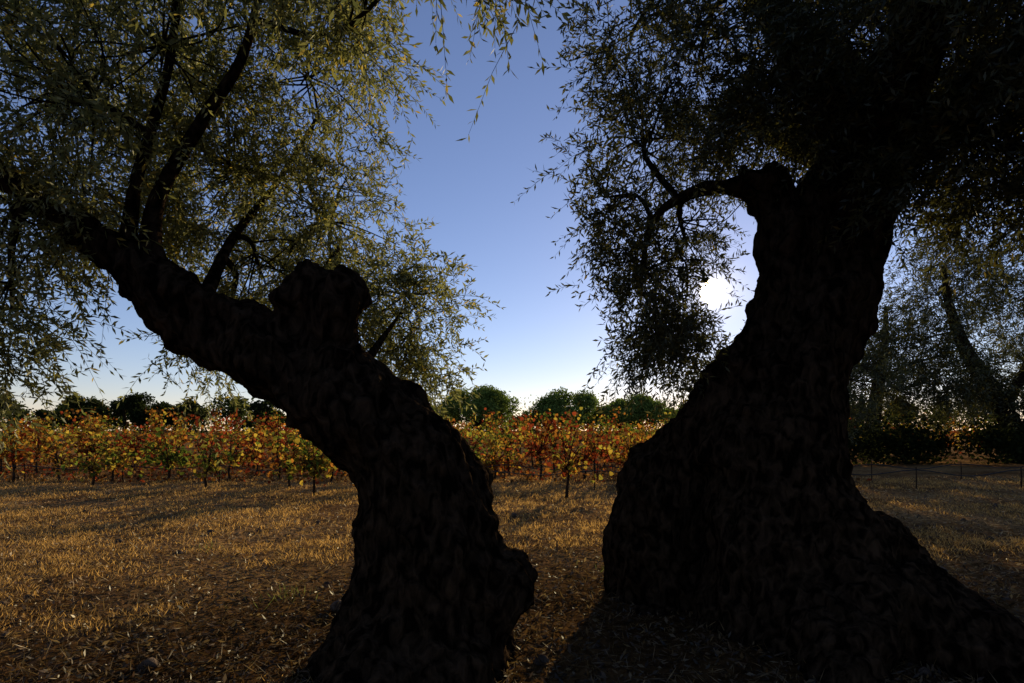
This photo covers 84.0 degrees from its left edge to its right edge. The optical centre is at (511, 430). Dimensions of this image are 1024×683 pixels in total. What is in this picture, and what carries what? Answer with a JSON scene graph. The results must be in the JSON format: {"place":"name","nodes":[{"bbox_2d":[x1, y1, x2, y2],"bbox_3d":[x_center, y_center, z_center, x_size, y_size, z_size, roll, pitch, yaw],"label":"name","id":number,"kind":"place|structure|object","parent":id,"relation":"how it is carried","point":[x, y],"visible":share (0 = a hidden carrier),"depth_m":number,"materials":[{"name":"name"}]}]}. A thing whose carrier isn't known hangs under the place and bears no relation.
{"place":"outdoors","nodes":[
{"label":"outdoors","id":0,"kind":"place"},
{"bbox_2d":[0,431,1023,682],"bbox_3d":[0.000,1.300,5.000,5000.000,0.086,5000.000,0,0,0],"label":"ground","id":1,"kind":"structure","parent":0,"point":[908,471],"depth_m":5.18,"materials":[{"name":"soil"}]},
{"bbox_2d":[24,409,73,436],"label":"oak tree","id":2,"kind":"object","parent":1,"relation":"on","point":[39,412],"visible":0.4,"depth_m":88.58,"materials":[{"name":"green plant"}]},
{"bbox_2d":[54,395,105,434],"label":"oak tree","id":3,"kind":"object","parent":1,"relation":"on","point":[75,406],"visible":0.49,"depth_m":86.84,"materials":[{"name":"green plant"}]},
{"bbox_2d":[54,433,122,485],"bbox_3d":[-9.974,0.703,13.258,1.701,1.319,0.859,0,0,0],"label":"grape vine","id":4,"kind":"object","parent":1,"relation":"on","point":[86,467],"visible":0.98,"depth_m":13.26,"materials":[{"name":"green plant"}]},
{"bbox_2d":[94,392,154,437],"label":"oak tree","id":5,"kind":"object","parent":1,"relation":"on","point":[130,404],"visible":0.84,"depth_m":87.20,"materials":[{"name":"green plant"}]},
{"bbox_2d":[129,400,172,434],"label":"oak tree","id":6,"kind":"object","parent":1,"relation":"on","point":[138,419],"visible":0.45,"depth_m":86.66,"materials":[{"name":"green plant"}]},
{"bbox_2d":[155,398,211,436],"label":"oak tree","id":7,"kind":"object","parent":1,"relation":"on","point":[194,406],"visible":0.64,"depth_m":86.96,"materials":[{"name":"green plant"}]},
{"bbox_2d":[178,432,239,487],"bbox_3d":[-6.631,0.692,12.792,1.567,1.326,0.799,0,0,20],"label":"grape vine","id":8,"kind":"object","parent":1,"relation":"on","point":[206,465],"visible":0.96,"depth_m":12.83,"materials":[{"name":"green plant"}]},
{"bbox_2d":[241,400,284,437],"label":"oak tree","id":9,"kind":"object","parent":1,"relation":"on","point":[257,407],"visible":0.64,"depth_m":87.02,"materials":[{"name":"green plant"}]},
{"bbox_2d":[244,435,325,488],"bbox_3d":[-4.981,0.687,12.425,1.754,1.310,1.146,0,0,-17],"label":"grape vine","id":10,"kind":"object","parent":1,"relation":"on","point":[281,462],"visible":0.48,"depth_m":12.51,"materials":[{"name":"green plant"}]},
{"bbox_2d":[0,0,591,682],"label":"olive tree","id":11,"kind":"object","parent":1,"relation":"on","point":[442,582],"visible":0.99,"depth_m":3.24,"materials":[{"name":"green plant"}]},
{"bbox_2d":[263,427,353,493],"bbox_3d":[-4.090,0.642,11.606,1.861,1.432,1.073,0,0,0],"label":"grape vine","id":12,"kind":"object","parent":1,"relation":"on","point":[315,463],"visible":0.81,"depth_m":11.46,"materials":[{"name":"green plant"}]},
{"bbox_2d":[7,407,647,462],"bbox_3d":[-8.865,0.222,22.932,33.444,2.311,1.422,0,0,-2],"label":"grape vine row","id":13,"kind":"object","parent":1,"relation":"on","point":[184,438],"visible":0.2,"depth_m":22.80,"materials":[{"name":"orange plant"}]},
{"bbox_2d":[0,411,660,482],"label":"grape vine row","id":14,"kind":"object","parent":1,"relation":"on","point":[175,456],"visible":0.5,"depth_m":14.60,"materials":[{"name":"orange plant"}]},
{"bbox_2d":[0,407,663,467],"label":"grape vine row","id":15,"kind":"object","parent":1,"relation":"on","point":[152,415],"visible":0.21,"depth_m":19.87,"materials":[{"name":"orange plant"}]},
{"bbox_2d":[0,403,665,474],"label":"grape vine row","id":16,"kind":"object","parent":1,"relation":"on","point":[502,434],"visible":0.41,"depth_m":17.18,"materials":[{"name":"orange plant"}]},
{"bbox_2d":[0,453,870,482],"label":"fallen vine leaves","id":17,"kind":"object","parent":1,"relation":"on","point":[29,468],"visible":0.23,"depth_m":16.66,"materials":[{"name":"orange plant"}]},
{"bbox_2d":[433,385,529,438],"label":"oak tree","id":18,"kind":"object","parent":1,"relation":"on","point":[491,399],"visible":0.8,"depth_m":81.78,"materials":[{"name":"green plant"}]},
{"bbox_2d":[1,408,987,453],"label":"grape vine row","id":19,"kind":"object","parent":1,"relation":"on","point":[107,418],"visible":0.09,"depth_m":31.65,"materials":[{"name":"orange plant"}]},
{"bbox_2d":[3,410,992,449],"bbox_3d":[1.800,-0.102,38.043,82.847,2.954,1.475,0,0,-2],"label":"grape vine row","id":20,"kind":"object","parent":1,"relation":"on","point":[192,432],"visible":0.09,"depth_m":37.56,"materials":[{"name":"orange plant"}]},
{"bbox_2d":[0,499,997,677],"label":"stones","id":21,"kind":"object","parent":1,"relation":"on","point":[153,662],"visible":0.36,"depth_m":3.60,"materials":[{"name":"grey stone"}]},
{"bbox_2d":[3,406,997,457],"bbox_3d":[2.303,-0.010,27.578,64.860,2.768,1.623,0,0,-2],"label":"grape vine row","id":22,"kind":"object","parent":1,"relation":"on","point":[665,413],"visible":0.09,"depth_m":27.35,"materials":[{"name":"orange plant"}]},
{"bbox_2d":[0,392,1022,437],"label":"distant tree line","id":23,"kind":"object","parent":1,"relation":"on","point":[230,409],"visible":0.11,"depth_m":103.67,"materials":[{"name":"green plant"}]},
{"bbox_2d":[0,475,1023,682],"bbox_3d":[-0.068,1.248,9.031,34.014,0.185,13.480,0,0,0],"label":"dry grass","id":24,"kind":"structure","parent":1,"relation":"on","point":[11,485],"depth_m":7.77,"materials":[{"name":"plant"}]},
{"bbox_2d":[0,462,1023,489],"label":"irrigation hose","id":25,"kind":"object","parent":1,"relation":"on","point":[871,464],"visible":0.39,"depth_m":14.29,"materials":[{"name":"black rubber"}]},
{"bbox_2d":[2,407,1022,445],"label":"grape vine row","id":26,"kind":"object","parent":1,"relation":"on","point":[281,416],"visible":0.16,"depth_m":45.43,"materials":[{"name":"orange plant"}]},
{"bbox_2d":[1,511,1023,682],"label":"fallen twigs","id":27,"kind":"object","parent":1,"relation":"on","point":[519,640],"visible":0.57,"depth_m":3.89,"materials":[{"name":"brown wood"}]},
{"bbox_2d":[517,386,618,436],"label":"stone pine","id":28,"kind":"object","parent":1,"relation":"on","point":[556,402],"visible":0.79,"depth_m":85.17,"materials":[{"name":"green plant"}]},
{"bbox_2d":[527,417,613,498],"bbox_3d":[1.109,0.545,10.876,1.725,1.598,0.899,0,0,0],"label":"grape vine","id":29,"kind":"object","parent":1,"relation":"on","point":[566,466],"visible":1,"depth_m":10.90,"materials":[{"name":"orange plant"}]},
{"bbox_2d":[596,392,678,432],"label":"stone pine","id":30,"kind":"object","parent":1,"relation":"on","point":[649,405],"visible":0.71,"depth_m":88.15,"materials":[{"name":"green plant"}]},
{"bbox_2d":[510,0,1023,682],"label":"olive tree","id":31,"kind":"object","parent":1,"relation":"on","point":[742,510],"visible":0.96,"depth_m":3.73,"materials":[{"name":"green plant"}]},
{"bbox_2d":[689,319,923,444],"bbox_3d":[8.544,-1.050,17.222,6.792,5.123,3.645,0,0,0],"label":"olive tree","id":32,"kind":"object","parent":1,"relation":"on","point":[851,386],"visible":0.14,"depth_m":16.63,"materials":[{"name":"green plant"}]},
{"bbox_2d":[853,301,981,457],"bbox_3d":[16.529,-2.424,27.419,9.354,7.880,6.219,0,0,-9],"label":"olive tree","id":33,"kind":"object","parent":1,"relation":"on","point":[926,416],"visible":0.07,"depth_m":26.58,"materials":[{"name":"green plant"}]},
{"bbox_2d":[847,205,1023,462],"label":"olive tree","id":34,"kind":"object","parent":1,"relation":"on","point":[995,397],"visible":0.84,"depth_m":22.42,"materials":[{"name":"green plant"}]},
{"bbox_2d":[847,405,1023,465],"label":"hedge","id":35,"kind":"object","parent":1,"relation":"on","point":[909,444],"visible":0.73,"depth_m":21.62,"materials":[{"name":"green plant"}]},
{"bbox_2d":[918,300,1023,435],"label":"olive tree","id":36,"kind":"object","parent":1,"relation":"on","point":[1011,343],"visible":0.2,"depth_m":28.09,"materials":[{"name":"green plant"}]},
{"bbox_2d":[0,0,1023,430],"label":"sky","id":37,"kind":"structure","parent":0,"point":[539,344],"materials":[{"name":"blue"}]}
]}

